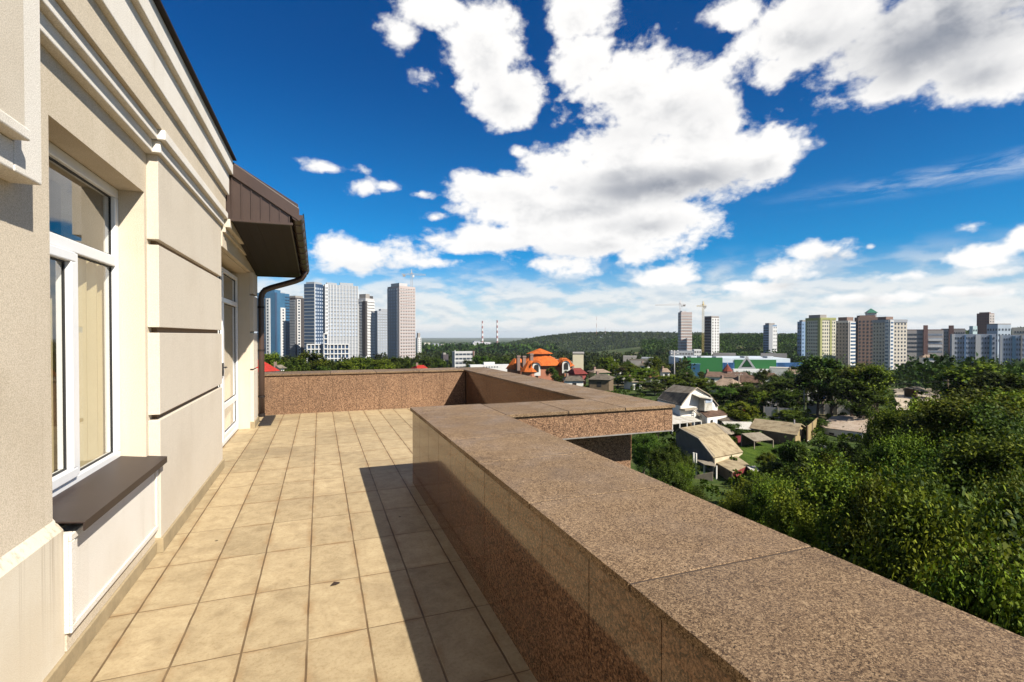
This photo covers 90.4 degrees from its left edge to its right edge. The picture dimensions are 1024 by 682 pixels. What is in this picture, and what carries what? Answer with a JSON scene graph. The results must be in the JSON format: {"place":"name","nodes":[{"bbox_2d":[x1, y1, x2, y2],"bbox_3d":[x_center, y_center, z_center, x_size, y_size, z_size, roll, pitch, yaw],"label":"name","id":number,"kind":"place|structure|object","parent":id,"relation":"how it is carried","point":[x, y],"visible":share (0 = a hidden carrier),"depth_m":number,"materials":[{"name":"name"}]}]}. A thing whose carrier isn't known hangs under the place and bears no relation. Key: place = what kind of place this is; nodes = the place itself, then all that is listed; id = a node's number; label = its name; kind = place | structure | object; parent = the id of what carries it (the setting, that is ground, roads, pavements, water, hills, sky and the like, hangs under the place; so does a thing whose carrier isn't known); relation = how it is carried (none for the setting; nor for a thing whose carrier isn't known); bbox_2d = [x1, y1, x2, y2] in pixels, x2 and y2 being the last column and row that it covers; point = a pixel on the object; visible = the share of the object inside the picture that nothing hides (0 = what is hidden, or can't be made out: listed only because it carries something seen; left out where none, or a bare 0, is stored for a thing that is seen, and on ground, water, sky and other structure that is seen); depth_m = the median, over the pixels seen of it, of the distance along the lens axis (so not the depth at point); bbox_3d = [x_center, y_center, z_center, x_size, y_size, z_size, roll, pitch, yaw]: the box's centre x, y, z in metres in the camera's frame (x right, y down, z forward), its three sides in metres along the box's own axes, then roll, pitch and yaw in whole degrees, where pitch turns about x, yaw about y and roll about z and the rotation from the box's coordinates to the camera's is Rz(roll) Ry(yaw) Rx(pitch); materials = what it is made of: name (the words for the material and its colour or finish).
{"place":"outdoors","nodes":[
{"label":"outdoors","id":0,"kind":"place"},
{"bbox_2d":[0,0,258,681],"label":"house facade","id":1,"kind":"structure","parent":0,"point":[128,349],"depth_m":3.10,"materials":[{"name":"beige paint"}]},
{"bbox_2d":[49,141,166,530],"bbox_3d":[-2.462,-0.070,2.927,0.465,1.930,1.383,0,1,-21],"label":"window","id":2,"kind":"structure","parent":1,"relation":"in","point":[90,474],"depth_m":3.10,"materials":[{"name":"white plastic"}]},
{"bbox_2d":[217,266,237,445],"bbox_3d":[-4.095,0.216,7.237,0.135,2.508,2.510,0,1,-21],"label":"door","id":3,"kind":"structure","parent":1,"relation":"in","point":[229,283],"depth_m":7.81,"materials":[{"name":"white plastic"}]},
{"bbox_2d":[226,162,308,277],"bbox_3d":[-3.835,-1.829,7.749,1.320,1.330,3.510,0,1,-21],"label":"sloping eave","id":4,"kind":"object","parent":1,"relation":"attached to","point":[268,221],"visible":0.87,"depth_m":6.43,"materials":[{"name":"brown metal"}]},
{"bbox_2d":[257,271,306,416],"bbox_3d":[-4.159,0.035,9.216,0.839,2.647,0.115,0,1,-16],"label":"downpipe","id":5,"kind":"object","parent":1,"relation":"attached to","point":[261,349],"visible":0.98,"depth_m":9.09,"materials":[{"name":"brown metal"}]},
{"bbox_2d":[161,0,1023,337],"label":"sky","id":6,"kind":"structure","parent":0,"point":[541,167],"materials":[{"name":"blue"}]},
{"bbox_2d":[415,337,951,531],"bbox_3d":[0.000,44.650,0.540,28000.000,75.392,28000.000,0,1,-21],"label":"ground","id":7,"kind":"structure","parent":0,"point":[720,480],"depth_m":115.51,"materials":[{"name":"green plant"}]},
{"bbox_2d":[257,290,289,359],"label":"residential tower","id":8,"kind":"structure","parent":7,"relation":"on","point":[276,323],"depth_m":428.72,"materials":[{"name":"teal glass"}]},
{"bbox_2d":[289,296,303,357],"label":"residential tower","id":9,"kind":"structure","parent":7,"relation":"on","point":[296,307],"depth_m":461.70,"materials":[{"name":"white concrete"}]},
{"bbox_2d":[295,349,331,370],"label":"tree","id":10,"kind":"object","parent":7,"relation":"on","point":[311,357],"visible":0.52,"depth_m":144.95,"materials":[{"name":"green plant"}]},
{"bbox_2d":[304,282,323,353],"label":"residential tower","id":11,"kind":"structure","parent":7,"relation":"on","point":[313,312],"depth_m":412.26,"materials":[{"name":"blue glass"}]},
{"bbox_2d":[307,333,348,361],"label":"podium block","id":12,"kind":"structure","parent":7,"relation":"on","point":[336,352],"depth_m":376.02,"materials":[{"name":"white concrete"}]},
{"bbox_2d":[324,282,358,358],"bbox_3d":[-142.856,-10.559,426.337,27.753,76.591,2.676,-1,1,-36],"label":"residential tower","id":13,"kind":"structure","parent":7,"relation":"on","point":[341,313],"depth_m":425.58,"materials":[{"name":"white concrete"}]},
{"bbox_2d":[358,294,374,358],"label":"residential tower","id":14,"kind":"structure","parent":7,"relation":"on","point":[366,324],"depth_m":483.46,"materials":[{"name":"concrete"}]},
{"bbox_2d":[374,309,386,355],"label":"residential tower","id":15,"kind":"structure","parent":7,"relation":"on","point":[380,328],"depth_m":544.29,"materials":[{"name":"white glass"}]},
{"bbox_2d":[387,283,415,358],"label":"residential tower","id":16,"kind":"structure","parent":7,"relation":"on","point":[401,322],"depth_m":464.64,"materials":[{"name":"concrete"}]},
{"bbox_2d":[452,351,474,367],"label":"office block","id":17,"kind":"structure","parent":7,"relation":"on","point":[458,357],"depth_m":299.87,"materials":[{"name":"white concrete"}]},
{"bbox_2d":[415,336,558,354],"bbox_3d":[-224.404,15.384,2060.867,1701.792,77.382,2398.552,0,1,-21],"label":"plain woods","id":18,"kind":"object","parent":7,"relation":"on","point":[499,347],"visible":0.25,"depth_m":917.45,"materials":[{"name":"green plant"}]},
{"bbox_2d":[289,347,695,374],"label":"valley woods","id":19,"kind":"object","parent":7,"relation":"on","point":[592,358],"visible":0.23,"depth_m":468.98,"materials":[{"name":"green plant"}]},
{"bbox_2d":[506,348,573,382],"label":"orange roofed mansion","id":20,"kind":"structure","parent":7,"relation":"on","point":[537,363],"depth_m":179.61,"materials":[{"name":"tile"}]},
{"bbox_2d":[566,434,630,467],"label":"storeys","id":21,"kind":"object","parent":7,"relation":"on","point":[617,448],"visible":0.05,"depth_m":5.79,"materials":[{"name":"brown stone"}]},
{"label":"terrace slab","id":22,"kind":"structure","parent":21,"relation":"on","visible":0},
{"bbox_2d":[61,408,536,681],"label":"terrace floor","id":23,"kind":"structure","parent":22,"relation":"on","point":[291,519],"depth_m":3.19,"materials":[{"name":"tile"}]},
{"bbox_2d":[258,368,465,414],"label":"parapet wall","id":24,"kind":"structure","parent":23,"relation":"on","point":[293,392],"depth_m":10.57,"materials":[{"name":"brown stone"}]},
{"bbox_2d":[460,367,632,459],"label":"parapet wall","id":25,"kind":"structure","parent":23,"relation":"on","point":[484,385],"depth_m":8.61,"materials":[{"name":"brown stone"}]},
{"bbox_2d":[410,404,1023,681],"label":"parapet wall","id":26,"kind":"structure","parent":23,"relation":"on","point":[581,564],"depth_m":1.80,"materials":[{"name":"brown stone"}]},
{"bbox_2d":[482,397,674,439],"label":"parapet wall","id":27,"kind":"structure","parent":22,"relation":"on","point":[582,418],"depth_m":5.37,"materials":[{"name":"brown stone"}]},
{"bbox_2d":[589,371,614,390],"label":"house","id":28,"kind":"structure","parent":7,"relation":"on","point":[603,382],"depth_m":134.19,"materials":[{"name":"brown brick"}]},
{"bbox_2d":[504,331,796,352],"bbox_3d":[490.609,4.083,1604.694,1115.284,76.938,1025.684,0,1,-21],"label":"hill woods","id":29,"kind":"object","parent":7,"relation":"on","point":[597,343],"visible":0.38,"depth_m":1577.86,"materials":[{"name":"green plant"}]},
{"bbox_2d":[631,434,677,474],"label":"tree","id":30,"kind":"object","parent":7,"relation":"on","point":[638,460],"visible":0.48,"depth_m":48.01,"materials":[{"name":"green plant"}]},
{"bbox_2d":[647,453,690,491],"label":"tree","id":31,"kind":"object","parent":7,"relation":"on","point":[677,479],"visible":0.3,"depth_m":36.26,"materials":[{"name":"green plant"}]},
{"bbox_2d":[650,375,688,388],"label":"tree","id":32,"kind":"object","parent":7,"relation":"on","point":[670,380],"visible":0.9,"depth_m":132.20,"materials":[{"name":"green plant"}]},
{"bbox_2d":[643,438,701,480],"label":"tree","id":33,"kind":"object","parent":7,"relation":"on","point":[654,455],"visible":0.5,"depth_m":43.91,"materials":[{"name":"green plant"}]},
{"bbox_2d":[667,459,698,496],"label":"tree","id":34,"kind":"object","parent":7,"relation":"on","point":[685,471],"visible":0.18,"depth_m":37.60,"materials":[{"name":"green plant"}]},
{"bbox_2d":[678,311,691,350],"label":"apartment tower","id":35,"kind":"structure","parent":7,"relation":"on","point":[684,330],"depth_m":531.22,"materials":[{"name":"concrete"}]},
{"bbox_2d":[670,413,701,433],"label":"lean to","id":36,"kind":"object","parent":7,"relation":"on","point":[678,421],"visible":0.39,"depth_m":78.46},
{"bbox_2d":[657,385,718,425],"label":"gambrel house","id":37,"kind":"structure","parent":7,"relation":"on","point":[689,401],"depth_m":81.56,"materials":[{"name":"white paint"}]},
{"bbox_2d":[683,377,716,390],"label":"tree","id":38,"kind":"object","parent":7,"relation":"on","point":[704,383],"visible":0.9,"depth_m":124.28,"materials":[{"name":"green plant"}]},
{"bbox_2d":[693,452,716,480],"bbox_3d":[20.658,13.533,54.340,2.349,2.760,3.848,0,1,14],"label":"shed porch","id":39,"kind":"object","parent":7,"relation":"on","point":[707,476],"visible":0.68,"depth_m":53.77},
{"bbox_2d":[675,422,742,473],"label":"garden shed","id":40,"kind":"structure","parent":7,"relation":"on","point":[714,442],"depth_m":62.41,"materials":[{"name":"beige"}]},
{"bbox_2d":[704,316,718,355],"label":"apartment tower","id":41,"kind":"structure","parent":7,"relation":"on","point":[711,334],"depth_m":504.95,"materials":[{"name":"white concrete"}]},
{"bbox_2d":[699,409,728,424],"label":"brown roofed annex","id":42,"kind":"object","parent":7,"relation":"on","point":[711,416],"visible":0.52,"depth_m":81.01,"materials":[{"name":"paint"}]},
{"bbox_2d":[706,385,740,404],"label":"tree","id":43,"kind":"object","parent":7,"relation":"on","point":[719,395],"visible":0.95,"depth_m":108.20,"materials":[{"name":"green plant"}]},
{"bbox_2d":[716,456,748,479],"bbox_3d":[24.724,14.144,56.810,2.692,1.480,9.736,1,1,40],"label":"red walled hut","id":44,"kind":"object","parent":7,"relation":"on","point":[726,466],"visible":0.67,"depth_m":55.34,"materials":[{"name":"paint"}]},
{"bbox_2d":[714,471,754,518],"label":"tree","id":45,"kind":"object","parent":7,"relation":"on","point":[731,503],"visible":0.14,"depth_m":28.38,"materials":[{"name":"green plant"}]},
{"bbox_2d":[669,356,802,374],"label":"shopping hall","id":46,"kind":"structure","parent":7,"relation":"on","point":[715,363],"depth_m":335.24,"materials":[{"name":"green metal"}]},
{"bbox_2d":[733,405,759,421],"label":"tree","id":47,"kind":"object","parent":7,"relation":"on","point":[741,415],"visible":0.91,"depth_m":80.97,"materials":[{"name":"green plant"}]},
{"bbox_2d":[737,466,767,509],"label":"tree","id":48,"kind":"object","parent":7,"relation":"on","point":[750,487],"visible":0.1,"depth_m":30.11,"materials":[{"name":"green plant"}]},
{"bbox_2d":[741,432,773,448],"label":"garden shelter","id":49,"kind":"object","parent":7,"relation":"on","point":[750,438],"visible":0.7,"depth_m":68.77,"materials":[{"name":"beige"}]},
{"bbox_2d":[583,384,936,507],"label":"undergrowth","id":50,"kind":"object","parent":7,"relation":"on","point":[842,436],"visible":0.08,"depth_m":74.39,"materials":[{"name":"green plant"}]},
{"bbox_2d":[748,390,777,408],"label":"tree","id":51,"kind":"object","parent":7,"relation":"on","point":[760,398],"visible":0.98,"depth_m":97.79,"materials":[{"name":"green plant"}]},
{"bbox_2d":[763,323,776,352],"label":"apartment tower","id":52,"kind":"structure","parent":7,"relation":"on","point":[770,336],"depth_m":536.88,"materials":[{"name":"white concrete"}]},
{"bbox_2d":[759,459,784,479],"bbox_3d":[26.324,13.351,51.158,3.010,2.961,2.562,-1,1,-38],"label":"bush","id":53,"kind":"object","parent":7,"relation":"on","point":[775,465],"visible":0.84,"depth_m":50.78,"materials":[{"name":"green plant"}]},
{"bbox_2d":[744,470,804,536],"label":"tree","id":54,"kind":"object","parent":7,"relation":"on","point":[762,494],"visible":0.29,"depth_m":26.73,"materials":[{"name":"green plant"}]},
{"bbox_2d":[749,418,805,443],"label":"ochre shed","id":55,"kind":"structure","parent":7,"relation":"on","point":[777,431],"depth_m":72.44,"materials":[{"name":"beige"}]},
{"bbox_2d":[770,388,805,407],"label":"tree","id":56,"kind":"object","parent":7,"relation":"on","point":[784,398],"visible":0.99,"depth_m":93.82,"materials":[{"name":"green plant"}]},
{"bbox_2d":[776,438,811,480],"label":"tree","id":57,"kind":"object","parent":7,"relation":"on","point":[788,445],"visible":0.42,"depth_m":49.02,"materials":[{"name":"green plant"}]},
{"bbox_2d":[751,452,844,547],"bbox_3d":[13.330,10.357,23.444,4.583,10.485,4.524,0,1,22],"label":"tree","id":58,"kind":"object","parent":7,"relation":"on","point":[781,518],"visible":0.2,"depth_m":23.48,"materials":[{"name":"green plant"}]},
{"bbox_2d":[784,439,813,488],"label":"tree","id":59,"kind":"object","parent":7,"relation":"on","point":[798,449],"visible":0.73,"depth_m":47.85,"materials":[{"name":"green plant"}]},
{"bbox_2d":[797,320,804,356],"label":"apartment tower","id":60,"kind":"structure","parent":7,"relation":"on","point":[800,337],"depth_m":487.49,"materials":[{"name":"blue glass"}]},
{"bbox_2d":[793,454,828,520],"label":"tree","id":61,"kind":"object","parent":7,"relation":"on","point":[803,465],"visible":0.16,"depth_m":36.30,"materials":[{"name":"green plant"}]},
{"bbox_2d":[790,366,832,414],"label":"tree","id":62,"kind":"object","parent":7,"relation":"on","point":[817,397],"visible":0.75,"depth_m":95.66,"materials":[{"name":"green plant"}]},
{"bbox_2d":[805,315,835,362],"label":"apartment tower","id":63,"kind":"structure","parent":7,"relation":"on","point":[820,334],"depth_m":369.81,"materials":[{"name":"beige concrete"}]},
{"bbox_2d":[796,350,848,414],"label":"tree","id":64,"kind":"object","parent":7,"relation":"on","point":[830,365],"visible":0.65,"depth_m":94.74,"materials":[{"name":"green plant"}]},
{"bbox_2d":[807,402,849,414],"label":"concrete fence","id":65,"kind":"object","parent":7,"relation":"on","point":[823,409],"visible":0.34,"depth_m":96.92,"materials":[{"name":"grey concrete"}]},
{"bbox_2d":[809,442,851,472],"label":"tree","id":66,"kind":"object","parent":7,"relation":"on","point":[815,455],"visible":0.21,"depth_m":42.53,"materials":[{"name":"green plant"}]},
{"bbox_2d":[638,326,1023,366],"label":"wooded slope","id":67,"kind":"structure","parent":7,"relation":"on","point":[785,341],"depth_m":599.45,"materials":[{"name":"green plant"}]},
{"bbox_2d":[813,448,853,520],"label":"tree","id":68,"kind":"object","parent":7,"relation":"on","point":[831,463],"visible":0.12,"depth_m":32.03,"materials":[{"name":"green plant"}]},
{"bbox_2d":[774,447,893,571],"bbox_3d":[13.088,10.004,20.191,5.738,11.329,5.821,0,1,-18],"label":"tree","id":69,"kind":"object","parent":7,"relation":"on","point":[836,481],"visible":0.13,"depth_m":19.80,"materials":[{"name":"green plant"}]},
{"bbox_2d":[836,317,856,366],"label":"apartment tower","id":70,"kind":"structure","parent":7,"relation":"on","point":[846,335],"depth_m":373.19,"materials":[{"name":"white concrete"}]},
{"bbox_2d":[822,415,873,439],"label":"white shed","id":71,"kind":"structure","parent":7,"relation":"on","point":[850,424],"depth_m":77.82,"materials":[{"name":"beige"}]},
{"bbox_2d":[829,362,883,415],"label":"tree","id":72,"kind":"object","parent":7,"relation":"on","point":[844,374],"visible":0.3,"depth_m":86.07,"materials":[{"name":"green plant"}]},
{"bbox_2d":[824,374,890,419],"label":"tree","id":73,"kind":"object","parent":7,"relation":"on","point":[858,410],"visible":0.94,"depth_m":80.73,"materials":[{"name":"green plant"}]},
{"bbox_2d":[841,433,881,483],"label":"tree","id":74,"kind":"object","parent":7,"relation":"on","point":[861,460],"visible":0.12,"depth_m":32.74,"materials":[{"name":"green plant"}]},
{"bbox_2d":[854,309,877,365],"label":"apartment tower","id":75,"kind":"structure","parent":7,"relation":"on","point":[864,337],"depth_m":370.35,"materials":[{"name":"brown concrete"}]},
{"bbox_2d":[816,453,927,568],"bbox_3d":[13.105,9.835,17.780,4.148,11.744,3.768,0,1,0],"label":"tree","id":76,"kind":"object","parent":7,"relation":"on","point":[861,501],"visible":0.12,"depth_m":17.77,"materials":[{"name":"green plant"}]},
{"bbox_2d":[848,359,898,412],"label":"tree","id":77,"kind":"object","parent":7,"relation":"on","point":[876,372],"visible":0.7,"depth_m":82.00,"materials":[{"name":"green plant"}]},
{"bbox_2d":[852,401,918,461],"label":"tree","id":78,"kind":"object","parent":7,"relation":"on","point":[886,416],"visible":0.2,"depth_m":38.73,"materials":[{"name":"green plant"}]},
{"bbox_2d":[872,317,907,369],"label":"apartment tower","id":79,"kind":"structure","parent":7,"relation":"on","point":[890,341],"depth_m":338.49,"materials":[{"name":"beige concrete"}]},
{"bbox_2d":[859,425,942,482],"bbox_3d":[23.265,10.240,30.265,5.044,10.522,5.123,0,1,24],"label":"tree","id":80,"kind":"object","parent":7,"relation":"on","point":[903,449],"visible":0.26,"depth_m":30.05,"materials":[{"name":"green plant"}]},
{"bbox_2d":[854,396,951,464],"bbox_3d":[28.704,9.681,35.901,7.864,11.538,7.165,0,1,10],"label":"tree","id":81,"kind":"object","parent":7,"relation":"on","point":[873,434],"visible":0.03,"depth_m":36.31,"materials":[{"name":"green plant"}]},
{"bbox_2d":[818,455,1020,587],"bbox_3d":[11.545,9.488,13.893,5.368,12.632,4.825,0,1,7],"label":"tree","id":82,"kind":"object","parent":7,"relation":"on","point":[911,513],"visible":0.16,"depth_m":13.94,"materials":[{"name":"green plant"}]},
{"bbox_2d":[907,325,943,360],"bbox_3d":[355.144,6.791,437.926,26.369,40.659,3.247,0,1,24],"label":"apartment block","id":83,"kind":"structure","parent":7,"relation":"on","point":[925,340],"depth_m":436.38,"materials":[{"name":"grey concrete"}]},
{"bbox_2d":[899,445,956,512],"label":"tree","id":84,"kind":"object","parent":7,"relation":"on","point":[933,488],"visible":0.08,"depth_m":22.38,"materials":[{"name":"green plant"}]},
{"bbox_2d":[870,430,998,492],"bbox_3d":[23.193,10.183,27.588,6.434,10.638,5.522,0,1,26],"label":"tree","id":85,"kind":"object","parent":7,"relation":"on","point":[906,473],"visible":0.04,"depth_m":28.04,"materials":[{"name":"green plant"}]},
{"bbox_2d":[869,452,1015,595],"bbox_3d":[10.051,9.158,11.237,4.032,13.536,3.397,0,1,-8],"label":"tree","id":86,"kind":"object","parent":7,"relation":"on","point":[911,572],"visible":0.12,"depth_m":11.64,"materials":[{"name":"green plant"}]},
{"bbox_2d":[881,454,1023,588],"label":"tree","id":87,"kind":"object","parent":7,"relation":"on","point":[993,527],"visible":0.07,"depth_m":12.16,"materials":[{"name":"green plant"}]},
{"bbox_2d":[943,325,965,357],"bbox_3d":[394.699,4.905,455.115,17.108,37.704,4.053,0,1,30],"label":"apartment block","id":88,"kind":"structure","parent":7,"relation":"on","point":[947,333],"depth_m":455.47,"materials":[{"name":"grey concrete"}]},
{"bbox_2d":[892,352,1023,397],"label":"garden thickets","id":89,"kind":"object","parent":7,"relation":"on","point":[918,374],"visible":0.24,"depth_m":128.04,"materials":[{"name":"green plant"}]},
{"bbox_2d":[893,383,1023,466],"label":"tree","id":90,"kind":"object","parent":7,"relation":"on","point":[930,416],"visible":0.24,"depth_m":32.04,"materials":[{"name":"green plant"}]},
{"bbox_2d":[913,514,1023,630],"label":"tree","id":91,"kind":"object","parent":7,"relation":"on","point":[975,608],"visible":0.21,"depth_m":9.27,"materials":[{"name":"green plant"}]},
{"bbox_2d":[913,487,1023,620],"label":"tree","id":92,"kind":"object","parent":7,"relation":"on","point":[976,563],"visible":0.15,"depth_m":9.73,"materials":[{"name":"green plant"}]},
{"bbox_2d":[918,419,1023,503],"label":"tree","id":93,"kind":"object","parent":7,"relation":"on","point":[991,458],"visible":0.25,"depth_m":24.10,"materials":[{"name":"green plant"}]},
{"bbox_2d":[950,334,995,363],"bbox_3d":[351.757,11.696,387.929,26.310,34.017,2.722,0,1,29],"label":"apartment block","id":94,"kind":"structure","parent":7,"relation":"on","point":[966,345],"depth_m":387.36,"materials":[{"name":"white concrete"}]},
{"bbox_2d":[926,390,1023,480],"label":"tree","id":95,"kind":"object","parent":7,"relation":"on","point":[977,415],"visible":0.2,"depth_m":29.37,"materials":[{"name":"green plant"}]},
{"bbox_2d":[929,358,1023,399],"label":"tree","id":96,"kind":"object","parent":7,"relation":"on","point":[956,374],"visible":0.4,"depth_m":76.42,"materials":[{"name":"green plant"}]},
{"bbox_2d":[947,528,1023,636],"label":"tree","id":97,"kind":"object","parent":7,"relation":"on","point":[1017,623],"visible":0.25,"depth_m":8.25,"materials":[{"name":"green plant"}]},
{"bbox_2d":[977,312,994,333],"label":"apartment tower","id":98,"kind":"structure","parent":7,"relation":"on","point":[984,319],"depth_m":455.30,"materials":[{"name":"brown brick"}]},
{"bbox_2d":[966,459,1023,556],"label":"tree","id":99,"kind":"object","parent":7,"relation":"on","point":[1010,496],"visible":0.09,"depth_m":17.31,"materials":[{"name":"green plant"}]},
{"bbox_2d":[969,365,1023,394],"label":"tree","id":100,"kind":"object","parent":7,"relation":"on","point":[990,378],"visible":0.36,"depth_m":71.63,"materials":[{"name":"green plant"}]},
{"bbox_2d":[987,324,1010,360],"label":"apartment block","id":101,"kind":"structure","parent":7,"relation":"on","point":[1000,329],"depth_m":426.60,"materials":[{"name":"white concrete"}]},
{"bbox_2d":[981,382,1023,420],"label":"tree","id":102,"kind":"object","parent":7,"relation":"on","point":[1010,400],"visible":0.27,"depth_m":56.33,"materials":[{"name":"green plant"}]},
{"bbox_2d":[999,335,1023,364],"bbox_3d":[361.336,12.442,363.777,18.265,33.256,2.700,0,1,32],"label":"apartment block","id":103,"kind":"structure","parent":7,"relation":"on","point":[1011,346],"depth_m":364.89,"materials":[{"name":"blue concrete"}]},
{"bbox_2d":[738,442,800,488],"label":"lawn","id":104,"kind":"structure","parent":0,"point":[748,455],"depth_m":63.86,"materials":[{"name":"green plant"}]},
{"bbox_2d":[894,388,939,409],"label":"bare lot","id":105,"kind":"structure","parent":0,"point":[900,398],"depth_m":124.51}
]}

